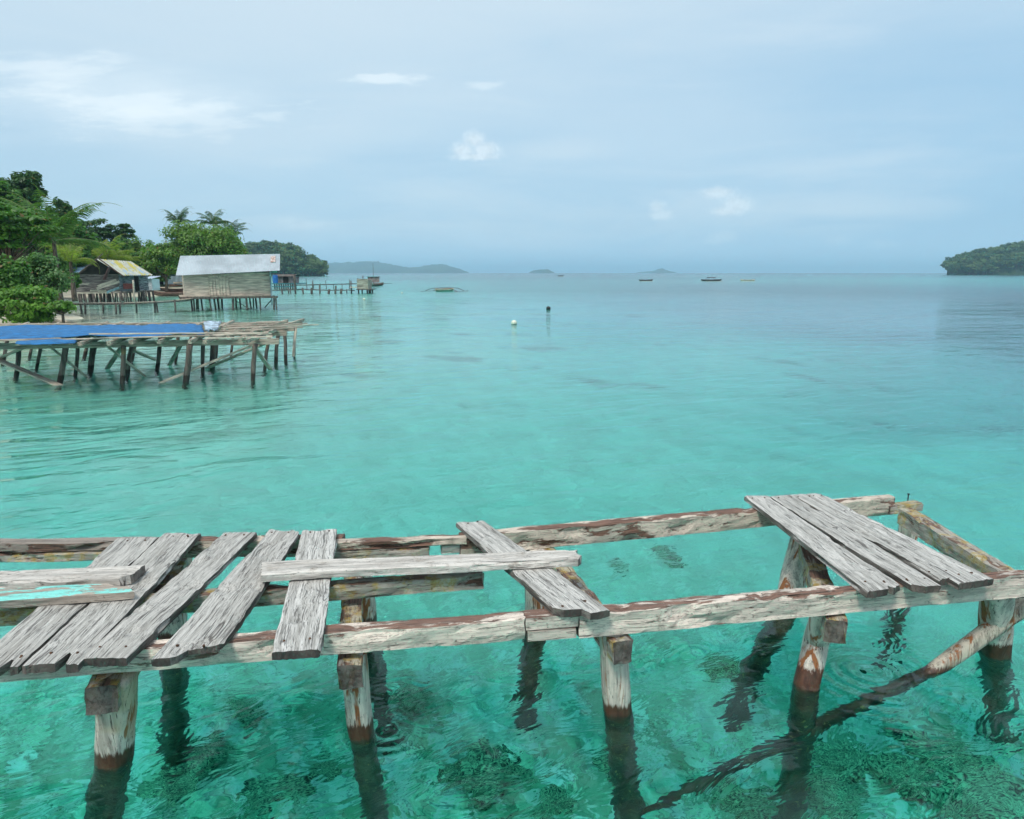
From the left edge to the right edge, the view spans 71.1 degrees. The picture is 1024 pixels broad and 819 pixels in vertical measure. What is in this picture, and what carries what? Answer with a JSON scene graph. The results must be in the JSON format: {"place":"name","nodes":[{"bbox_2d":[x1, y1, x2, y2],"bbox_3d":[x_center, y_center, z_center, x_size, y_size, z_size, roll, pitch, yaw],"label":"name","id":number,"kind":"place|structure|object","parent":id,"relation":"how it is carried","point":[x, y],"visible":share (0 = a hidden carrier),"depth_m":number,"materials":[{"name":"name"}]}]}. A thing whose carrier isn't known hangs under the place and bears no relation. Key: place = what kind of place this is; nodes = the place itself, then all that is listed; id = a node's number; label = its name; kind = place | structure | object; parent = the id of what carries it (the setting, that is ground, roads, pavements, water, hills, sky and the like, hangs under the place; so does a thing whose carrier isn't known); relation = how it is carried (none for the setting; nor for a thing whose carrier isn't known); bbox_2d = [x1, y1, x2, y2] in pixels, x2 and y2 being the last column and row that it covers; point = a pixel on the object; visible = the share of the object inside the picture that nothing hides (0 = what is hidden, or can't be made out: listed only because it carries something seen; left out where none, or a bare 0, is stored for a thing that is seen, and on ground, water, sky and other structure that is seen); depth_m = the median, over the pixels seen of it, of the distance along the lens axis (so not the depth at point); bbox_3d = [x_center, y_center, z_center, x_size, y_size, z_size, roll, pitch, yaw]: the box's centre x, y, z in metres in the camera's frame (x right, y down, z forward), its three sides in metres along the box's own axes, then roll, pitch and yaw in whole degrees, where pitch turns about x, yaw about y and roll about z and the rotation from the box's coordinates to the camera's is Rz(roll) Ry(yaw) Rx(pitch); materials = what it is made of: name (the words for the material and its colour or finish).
{"place":"outdoors","nodes":[
{"label":"outdoors","id":0,"kind":"place"},
{"bbox_2d":[0,256,182,322],"bbox_3d":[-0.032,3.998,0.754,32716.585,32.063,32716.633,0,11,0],"label":"ground","id":1,"kind":"structure","parent":0,"point":[68,317],"depth_m":62.07,"materials":[{"name":"beige sand"}]},
{"bbox_2d":[0,181,22,209],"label":"broadleaf tree","id":2,"kind":"object","parent":1,"relation":"on","point":[4,188],"visible":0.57,"depth_m":51.63,"materials":[{"name":"green plant"}]},
{"bbox_2d":[0,253,31,290],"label":"shrub","id":3,"kind":"object","parent":1,"relation":"on","point":[12,274],"visible":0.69,"depth_m":28.31,"materials":[{"name":"green plant"}]},
{"bbox_2d":[0,170,48,250],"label":"broadleaf tree","id":4,"kind":"object","parent":1,"relation":"on","point":[22,182],"visible":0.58,"depth_m":59.18,"materials":[{"name":"green plant"}]},
{"bbox_2d":[0,201,63,260],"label":"broadleaf tree","id":5,"kind":"object","parent":1,"relation":"on","point":[15,223],"visible":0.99,"depth_m":32.84,"materials":[{"name":"green plant"}]},
{"bbox_2d":[15,208,59,274],"bbox_3d":[-34.190,-10.707,50.692,4.716,7.040,3.736,-3,11,-16],"label":"broadleaf tree","id":6,"kind":"object","parent":1,"relation":"on","point":[26,243],"visible":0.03,"depth_m":50.46,"materials":[{"name":"green plant"}]},
{"bbox_2d":[0,284,76,322],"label":"shrub","id":7,"kind":"object","parent":1,"relation":"on","point":[20,304],"visible":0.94,"depth_m":27.24,"materials":[{"name":"green plant"}]},
{"bbox_2d":[15,252,75,302],"bbox_3d":[-19.822,-5.334,30.611,2.228,2.819,1.660,-4,12,-21],"label":"shrub","id":8,"kind":"object","parent":1,"relation":"on","point":[51,276],"visible":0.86,"depth_m":30.22,"materials":[{"name":"green plant"}]},
{"bbox_2d":[14,250,77,270],"bbox_3d":[-36.858,-10.668,56.868,4.997,4.356,3.555,0,11,0],"label":"broadleaf tree","id":9,"kind":"object","parent":1,"relation":"on","point":[64,264],"visible":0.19,"depth_m":56.30,"materials":[{"name":"green plant"}]},
{"bbox_2d":[39,215,68,252],"bbox_3d":[-41.760,-14.353,64.383,5.744,6.617,4.610,7,13,32],"label":"broadleaf tree","id":10,"kind":"object","parent":1,"relation":"on","point":[49,247],"visible":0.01,"depth_m":63.78,"materials":[{"name":"green plant"}]},
{"bbox_2d":[46,300,75,322],"bbox_3d":[-17.165,-3.637,27.271,0.998,1.132,0.941,0,11,0],"label":"shrub","id":11,"kind":"object","parent":1,"relation":"on","point":[60,307],"visible":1,"depth_m":27.11,"materials":[{"name":"green plant"}]},
{"bbox_2d":[45,196,76,221],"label":"broadleaf tree","id":12,"kind":"object","parent":1,"relation":"on","point":[63,207],"visible":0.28,"depth_m":67.28,"materials":[{"name":"green plant"}]},
{"bbox_2d":[0,183,123,300],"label":"coconut palm","id":13,"kind":"object","parent":1,"relation":"on","point":[65,231],"visible":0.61,"depth_m":38.86,"materials":[{"name":"green plant"}]},
{"bbox_2d":[49,318,77,322],"bbox_3d":[-18.678,-3.654,29.745,3.085,0.190,0.204,8,14,37],"label":"log","id":14,"kind":"object","parent":1,"relation":"on","point":[57,320],"visible":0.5,"depth_m":29.66,"materials":[{"name":"brown wood"}]},
{"bbox_2d":[38,243,99,300],"bbox_3d":[-26.647,-8.431,43.114,3.308,3.809,2.972,0,11,0],"label":"coconut palm","id":15,"kind":"object","parent":1,"relation":"on","point":[69,255],"visible":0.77,"depth_m":43.13,"materials":[{"name":"green plant"}]},
{"bbox_2d":[62,268,81,301],"bbox_3d":[-27.901,-7.872,45.320,1.172,2.090,0.908,0,11,0],"label":"shrub","id":16,"kind":"object","parent":1,"relation":"on","point":[78,279],"visible":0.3,"depth_m":45.32,"materials":[{"name":"green plant"}]},
{"bbox_2d":[49,219,101,266],"bbox_3d":[-35.774,-12.202,58.724,3.674,6.852,3.474,5,12,26],"label":"broadleaf tree","id":17,"kind":"object","parent":1,"relation":"on","point":[78,232],"visible":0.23,"depth_m":57.97,"materials":[{"name":"green plant"}]},
{"bbox_2d":[73,265,86,271],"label":"house","id":18,"kind":"structure","parent":1,"relation":"on","point":[80,268],"depth_m":57.81,"materials":[{"name":"white paint"}]},
{"bbox_2d":[75,218,113,242],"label":"broadleaf tree","id":19,"kind":"object","parent":1,"relation":"on","point":[88,224],"visible":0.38,"depth_m":79.31,"materials":[{"name":"green plant"}]},
{"bbox_2d":[89,244,105,261],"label":"broadleaf tree","id":20,"kind":"object","parent":1,"relation":"on","point":[94,258],"visible":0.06,"depth_m":71.60,"materials":[{"name":"green plant"}]},
{"bbox_2d":[91,234,135,259],"bbox_3d":[-36.681,-13.202,64.562,5.608,5.147,5.316,0,11,0],"label":"coconut palm","id":21,"kind":"object","parent":1,"relation":"on","point":[111,254],"visible":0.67,"depth_m":64.45,"materials":[{"name":"green plant"}]},
{"bbox_2d":[76,253,154,303],"bbox_3d":[-28.796,-9.006,52.030,4.953,4.399,6.187,-5,12,-24],"label":"hut","id":22,"kind":"object","parent":1,"relation":"on","point":[107,280],"visible":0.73,"depth_m":50.46,"materials":[{"name":"grey wood"}]},
{"bbox_2d":[134,276,139,290],"bbox_3d":[-27.301,-9.162,52.177,0.300,1.050,0.060,0,11,0],"label":"doorway","id":23,"kind":"structure","parent":22,"relation":"in","point":[136,278],"depth_m":52.15,"materials":[{"name":"brown wood"}]},
{"bbox_2d":[98,223,136,247],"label":"broadleaf tree","id":24,"kind":"object","parent":1,"relation":"on","point":[124,231],"visible":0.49,"depth_m":81.22,"materials":[{"name":"green plant"}]},
{"bbox_2d":[100,238,138,274],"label":"broadleaf tree","id":25,"kind":"object","parent":1,"relation":"on","point":[125,246],"visible":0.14,"depth_m":73.76,"materials":[{"name":"green plant"}]},
{"bbox_2d":[109,248,144,261],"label":"coconut palm","id":26,"kind":"object","parent":1,"relation":"on","point":[128,259],"visible":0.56,"depth_m":66.47,"materials":[{"name":"green plant"}]},
{"bbox_2d":[72,298,194,313],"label":"walkway","id":27,"kind":"structure","parent":1,"relation":"on","point":[80,304],"depth_m":37.84,"materials":[{"name":"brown wood"}]},
{"bbox_2d":[129,236,154,254],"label":"broadleaf tree","id":28,"kind":"object","parent":1,"relation":"on","point":[136,243],"visible":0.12,"depth_m":77.60,"materials":[{"name":"green plant"}]},
{"bbox_2d":[130,242,170,281],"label":"broadleaf tree","id":29,"kind":"object","parent":1,"relation":"on","point":[160,278],"visible":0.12,"depth_m":74.65,"materials":[{"name":"green plant"}]},
{"bbox_2d":[148,276,159,289],"bbox_3d":[-28.619,-9.280,57.021,0.845,2.668,1.505,0,11,0],"label":"lean to","id":30,"kind":"object","parent":1,"relation":"on","point":[154,283],"visible":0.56,"depth_m":56.71,"materials":[{"name":"white paint"}]},
{"bbox_2d":[130,274,181,283],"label":"house","id":31,"kind":"structure","parent":1,"relation":"on","point":[174,278],"depth_m":79.22,"materials":[{"name":"white paint"}]},
{"bbox_2d":[140,240,179,291],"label":"broadleaf tree","id":32,"kind":"object","parent":1,"relation":"on","point":[163,258],"visible":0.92,"depth_m":67.92,"materials":[{"name":"green plant"}]},
{"bbox_2d":[159,288,182,291],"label":"canoe","id":33,"kind":"object","parent":1,"relation":"on","point":[173,290],"visible":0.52,"depth_m":69.84,"materials":[{"name":"red paint"}]},
{"bbox_2d":[158,206,195,228],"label":"coconut palm","id":34,"kind":"object","parent":1,"relation":"on","point":[174,218],"visible":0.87,"depth_m":88.90,"materials":[{"name":"green plant"}]},
{"bbox_2d":[157,219,246,276],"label":"broadleaf tree","id":35,"kind":"object","parent":1,"relation":"on","point":[190,240],"visible":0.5,"depth_m":70.49,"materials":[{"name":"green plant"}]},
{"bbox_2d":[190,209,234,226],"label":"coconut palm","id":36,"kind":"object","parent":1,"relation":"on","point":[213,220],"visible":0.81,"depth_m":88.72,"materials":[{"name":"green plant"}]},
{"bbox_2d":[176,254,279,310],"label":"shed","id":37,"kind":"structure","parent":1,"relation":"on","point":[222,277],"depth_m":41.52,"materials":[{"name":"grey wood"}]},
{"bbox_2d":[209,274,218,295],"bbox_3d":[-17.055,-7.143,41.028,0.487,1.220,0.094,-5,12,-25],"label":"door","id":38,"kind":"structure","parent":37,"relation":"in","point":[213,278],"depth_m":41.01,"materials":[{"name":"wood"}]},
{"bbox_2d":[219,274,228,294],"bbox_3d":[-16.585,-7.185,41.249,0.487,1.220,0.094,-5,12,-25],"label":"door","id":39,"kind":"structure","parent":37,"relation":"in","point":[223,280],"depth_m":41.23,"materials":[{"name":"wood"}]},
{"bbox_2d":[212,219,250,236],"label":"coconut palm","id":40,"kind":"object","parent":1,"relation":"on","point":[234,226],"visible":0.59,"depth_m":85.31,"materials":[{"name":"green plant"}]},
{"bbox_2d":[235,238,251,254],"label":"broadleaf tree","id":41,"kind":"object","parent":1,"relation":"on","point":[247,252],"visible":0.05,"depth_m":77.65,"materials":[{"name":"green plant"}]},
{"bbox_2d":[272,283,305,288],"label":"landing stage","id":42,"kind":"object","parent":1,"relation":"on","point":[283,286],"visible":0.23,"depth_m":94.82,"materials":[{"name":"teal wood"}]},
{"bbox_2d":[272,275,277,282],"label":"barrel","id":43,"kind":"object","parent":42,"relation":"on","point":[275,278],"visible":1,"depth_m":94.67,"materials":[{"name":"blue plastic"}]},
{"bbox_2d":[276,274,299,282],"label":"shack","id":44,"kind":"structure","parent":42,"relation":"on","point":[285,278],"depth_m":96.50,"materials":[{"name":"grey wood"}]},
{"bbox_2d":[283,277,288,282],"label":"door","id":45,"kind":"structure","parent":44,"relation":"in","point":[285,279],"depth_m":96.38,"materials":[{"name":"brown wood"}]},
{"bbox_2d":[272,274,354,293],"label":"catwalk","id":46,"kind":"object","parent":1,"relation":"on","point":[312,289],"visible":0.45,"depth_m":73.73,"materials":[{"name":"grey wood"}]},
{"bbox_2d":[291,276,356,288],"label":"catwalk","id":47,"kind":"object","parent":1,"relation":"on","point":[324,284],"visible":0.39,"depth_m":96.40,"materials":[{"name":"grey wood"}]},
{"bbox_2d":[350,276,374,292],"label":"plank hut","id":48,"kind":"object","parent":1,"relation":"on","point":[364,284],"visible":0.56,"depth_m":74.41,"materials":[{"name":"grey wood"}]},
{"bbox_2d":[0,493,1023,768],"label":"jetty","id":49,"kind":"object","parent":1,"relation":"on","point":[114,649],"visible":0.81,"depth_m":3.54,"materials":[{"name":"grey wood"}]},
{"bbox_2d":[0,583,134,608],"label":"loose plank","id":50,"kind":"object","parent":49,"relation":"on","point":[42,596],"visible":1,"depth_m":3.31,"materials":[{"name":"teal paint"}]},
{"bbox_2d":[0,565,145,587],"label":"loose plank","id":51,"kind":"object","parent":49,"relation":"on","point":[118,575],"visible":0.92,"depth_m":3.49,"materials":[{"name":"grey wood"}]},
{"bbox_2d":[260,550,581,581],"bbox_3d":[-0.455,0.795,3.678,1.640,0.050,0.170,-1,11,-6],"label":"loose plank","id":52,"kind":"object","parent":49,"relation":"on","point":[288,570],"visible":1,"depth_m":3.64,"materials":[{"name":"grey wood"}]},
{"bbox_2d":[0,318,318,385],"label":"platform","id":53,"kind":"structure","parent":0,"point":[277,329],"depth_m":14.39,"materials":[{"name":"brown wood"}]},
{"bbox_2d":[15,339,76,344],"bbox_3d":[-8.331,-1.218,12.798,0.962,0.071,0.607,-5,12,-26],"label":"tarpaulin","id":54,"kind":"object","parent":53,"relation":"on","point":[45,341],"visible":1,"depth_m":12.66,"materials":[{"name":"blue plastic"}]},
{"bbox_2d":[0,323,203,338],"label":"tarpaulin","id":55,"kind":"object","parent":53,"relation":"on","point":[27,331],"visible":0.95,"depth_m":14.28,"materials":[{"name":"blue plastic"}]},
{"bbox_2d":[89,332,269,334],"bbox_3d":[-6.146,-1.411,13.281,3.220,0.028,0.101,-1,11,-4],"label":"loose board","id":56,"kind":"object","parent":53,"relation":"on","point":[188,333],"visible":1,"depth_m":13.27,"materials":[{"name":"brown wood"}]},
{"bbox_2d":[204,321,221,331],"bbox_3d":[-6.311,-1.740,14.992,0.354,0.125,3.204,-4,11,-20],"label":"tarpaulin","id":57,"kind":"object","parent":53,"relation":"on","point":[211,325],"visible":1,"depth_m":15.12,"materials":[{"name":"white plastic"}]},
{"bbox_2d":[254,253,323,275],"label":"headland","id":58,"kind":"structure","parent":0,"point":[313,273],"depth_m":449.79,"materials":[{"name":"green plant"}]},
{"bbox_2d":[251,244,262,249],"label":"headland tree","id":59,"kind":"object","parent":58,"relation":"on","point":[257,246],"visible":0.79,"depth_m":458.21,"materials":[{"name":"green plant"}]},
{"bbox_2d":[251,242,264,245],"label":"headland tree","id":60,"kind":"object","parent":58,"relation":"on","point":[254,243],"visible":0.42,"depth_m":471.78,"materials":[{"name":"green plant"}]},
{"bbox_2d":[252,247,265,253],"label":"headland tree","id":61,"kind":"object","parent":58,"relation":"on","point":[258,250],"visible":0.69,"depth_m":456.03,"materials":[{"name":"green plant"}]},
{"bbox_2d":[260,244,273,249],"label":"headland tree","id":62,"kind":"object","parent":58,"relation":"on","point":[266,247],"visible":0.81,"depth_m":459.11,"materials":[{"name":"green plant"}]},
{"bbox_2d":[264,241,274,245],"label":"headland tree","id":63,"kind":"object","parent":58,"relation":"on","point":[269,243],"visible":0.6,"depth_m":478.05,"materials":[{"name":"green plant"}]},
{"bbox_2d":[264,246,278,253],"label":"headland tree","id":64,"kind":"object","parent":58,"relation":"on","point":[271,248],"visible":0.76,"depth_m":455.43,"materials":[{"name":"green plant"}]},
{"bbox_2d":[278,266,286,273],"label":"headland tree","id":65,"kind":"object","parent":58,"relation":"on","point":[282,269],"visible":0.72,"depth_m":446.39,"materials":[{"name":"green plant"}]},
{"bbox_2d":[282,261,292,270],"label":"headland tree","id":66,"kind":"object","parent":58,"relation":"on","point":[285,264],"visible":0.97,"depth_m":446.30,"materials":[{"name":"green plant"}]},
{"bbox_2d":[281,245,295,250],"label":"headland tree","id":67,"kind":"object","parent":58,"relation":"on","point":[289,246],"visible":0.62,"depth_m":469.07,"materials":[{"name":"green plant"}]},
{"bbox_2d":[283,252,296,260],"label":"headland tree","id":68,"kind":"object","parent":58,"relation":"on","point":[290,256],"visible":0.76,"depth_m":449.00,"materials":[{"name":"green plant"}]},
{"bbox_2d":[285,266,296,273],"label":"headland tree","id":69,"kind":"object","parent":58,"relation":"on","point":[291,270],"visible":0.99,"depth_m":446.27,"materials":[{"name":"green plant"}]},
{"bbox_2d":[287,262,299,273],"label":"headland tree","id":70,"kind":"object","parent":58,"relation":"on","point":[294,264],"visible":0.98,"depth_m":446.09,"materials":[{"name":"green plant"}]},
{"bbox_2d":[288,257,302,264],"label":"headland tree","id":71,"kind":"object","parent":58,"relation":"on","point":[293,259],"visible":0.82,"depth_m":448.57,"materials":[{"name":"green plant"}]},
{"bbox_2d":[289,248,304,256],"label":"headland tree","id":72,"kind":"object","parent":58,"relation":"on","point":[297,251],"visible":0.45,"depth_m":462.25,"materials":[{"name":"green plant"}]},
{"bbox_2d":[290,253,303,261],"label":"headland tree","id":73,"kind":"object","parent":58,"relation":"on","point":[298,258],"visible":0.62,"depth_m":450.25,"materials":[{"name":"green plant"}]},
{"bbox_2d":[296,267,307,275],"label":"headland tree","id":74,"kind":"object","parent":58,"relation":"on","point":[298,270],"visible":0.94,"depth_m":445.75,"materials":[{"name":"green plant"}]},
{"bbox_2d":[299,261,315,275],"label":"headland tree","id":75,"kind":"object","parent":58,"relation":"on","point":[307,266],"visible":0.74,"depth_m":447.21,"materials":[{"name":"green plant"}]},
{"bbox_2d":[301,264,316,275],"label":"headland tree","id":76,"kind":"object","parent":58,"relation":"on","point":[309,267],"visible":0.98,"depth_m":445.01,"materials":[{"name":"green plant"}]},
{"bbox_2d":[304,254,316,257],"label":"headland tree","id":77,"kind":"object","parent":58,"relation":"on","point":[310,255],"visible":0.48,"depth_m":478.79,"materials":[{"name":"green plant"}]},
{"bbox_2d":[303,261,318,271],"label":"headland tree","id":78,"kind":"object","parent":58,"relation":"on","point":[309,263],"visible":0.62,"depth_m":449.31,"materials":[{"name":"green plant"}]},
{"bbox_2d":[312,265,321,275],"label":"headland tree","id":79,"kind":"object","parent":58,"relation":"on","point":[319,267],"visible":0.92,"depth_m":444.47,"materials":[{"name":"green plant"}]},
{"bbox_2d":[315,260,328,267],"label":"headland tree","id":80,"kind":"object","parent":58,"relation":"on","point":[324,262],"visible":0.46,"depth_m":457.37,"materials":[{"name":"green plant"}]},
{"bbox_2d":[319,269,326,275],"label":"headland tree","id":81,"kind":"object","parent":58,"relation":"on","point":[322,270],"visible":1,"depth_m":445.38,"materials":[{"name":"green plant"}]},
{"bbox_2d":[327,261,468,272],"bbox_3d":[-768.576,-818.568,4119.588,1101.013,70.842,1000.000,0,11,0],"label":"hills","id":82,"kind":"structure","parent":0,"point":[361,267],"depth_m":3715.14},
{"bbox_2d":[0,273,1023,818],"bbox_3d":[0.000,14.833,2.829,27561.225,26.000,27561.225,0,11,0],"label":"water","id":83,"kind":"structure","parent":0,"point":[402,405],"depth_m":6.67,"materials":[{"name":"teal liquid"}]},
{"bbox_2d":[154,291,182,295],"bbox_3d":[-30.980,-10.521,65.183,3.200,0.546,0.530,-1,11,-3],"label":"canoe","id":84,"kind":"object","parent":83,"relation":"on","point":[156,293],"visible":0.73,"depth_m":64.99,"materials":[{"name":"brown paint"}]},
{"bbox_2d":[367,274,391,285],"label":"fishing boat","id":85,"kind":"object","parent":83,"relation":"on","point":[375,281],"visible":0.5,"depth_m":115.86,"materials":[{"name":"brown paint"}]},
{"bbox_2d":[421,287,467,291],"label":"outrigger canoe","id":86,"kind":"object","parent":83,"relation":"on","point":[444,289],"visible":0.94,"depth_m":81.59,"materials":[{"name":"paint"}]},
{"bbox_2d":[701,277,721,280],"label":"outrigger canoe","id":87,"kind":"object","parent":83,"relation":"on","point":[711,280],"visible":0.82,"depth_m":181.57,"materials":[{"name":"paint"}]},
{"bbox_2d":[0,0,1023,272],"label":"sky","id":88,"kind":"structure","parent":0,"point":[471,136],"materials":[{"name":"blue"}]},
{"bbox_2d":[529,269,553,272],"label":"islet","id":89,"kind":"object","parent":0,"point":[542,271],"visible":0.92,"depth_m":3444.29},
{"bbox_2d":[637,268,676,272],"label":"islet","id":90,"kind":"object","parent":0,"point":[661,270],"visible":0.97,"depth_m":4207.60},
{"bbox_2d":[947,259,1023,274],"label":"headland","id":91,"kind":"structure","parent":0,"point":[1012,271],"depth_m":671.40,"materials":[{"name":"green plant"}]},
{"bbox_2d":[944,265,958,274],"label":"headland tree","id":92,"kind":"object","parent":91,"relation":"on","point":[952,268],"visible":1,"depth_m":664.65,"materials":[{"name":"green plant"}]},
{"bbox_2d":[956,261,966,273],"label":"headland tree","id":93,"kind":"object","parent":91,"relation":"on","point":[963,264],"visible":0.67,"depth_m":667.80,"materials":[{"name":"green plant"}]},
{"bbox_2d":[962,264,975,274],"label":"headland tree","id":94,"kind":"object","parent":91,"relation":"on","point":[966,269],"visible":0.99,"depth_m":666.46,"materials":[{"name":"green plant"}]},
{"bbox_2d":[964,264,979,274],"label":"headland tree","id":95,"kind":"object","parent":91,"relation":"on","point":[974,268],"visible":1,"depth_m":663.52,"materials":[{"name":"green plant"}]},
{"bbox_2d":[970,253,983,258],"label":"headland tree","id":96,"kind":"object","parent":91,"relation":"on","point":[975,255],"visible":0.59,"depth_m":681.33,"materials":[{"name":"green plant"}]},
{"bbox_2d":[989,266,999,274],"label":"headland tree","id":97,"kind":"object","parent":91,"relation":"on","point":[994,268],"visible":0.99,"depth_m":666.70,"materials":[{"name":"green plant"}]},
{"bbox_2d":[988,256,1001,262],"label":"headland tree","id":98,"kind":"object","parent":91,"relation":"on","point":[992,258],"visible":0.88,"depth_m":671.34,"materials":[{"name":"green plant"}]},
{"bbox_2d":[996,249,1011,253],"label":"headland tree","id":99,"kind":"object","parent":91,"relation":"on","point":[1002,251],"visible":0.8,"depth_m":683.62,"materials":[{"name":"green plant"}]},
{"bbox_2d":[1000,242,1010,247],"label":"headland tree","id":100,"kind":"object","parent":91,"relation":"on","point":[1003,245],"visible":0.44,"depth_m":709.82,"materials":[{"name":"green plant"}]},
{"bbox_2d":[1002,257,1015,268],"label":"headland tree","id":101,"kind":"object","parent":91,"relation":"on","point":[1010,258],"visible":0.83,"depth_m":668.93,"materials":[{"name":"green plant"}]}
]}

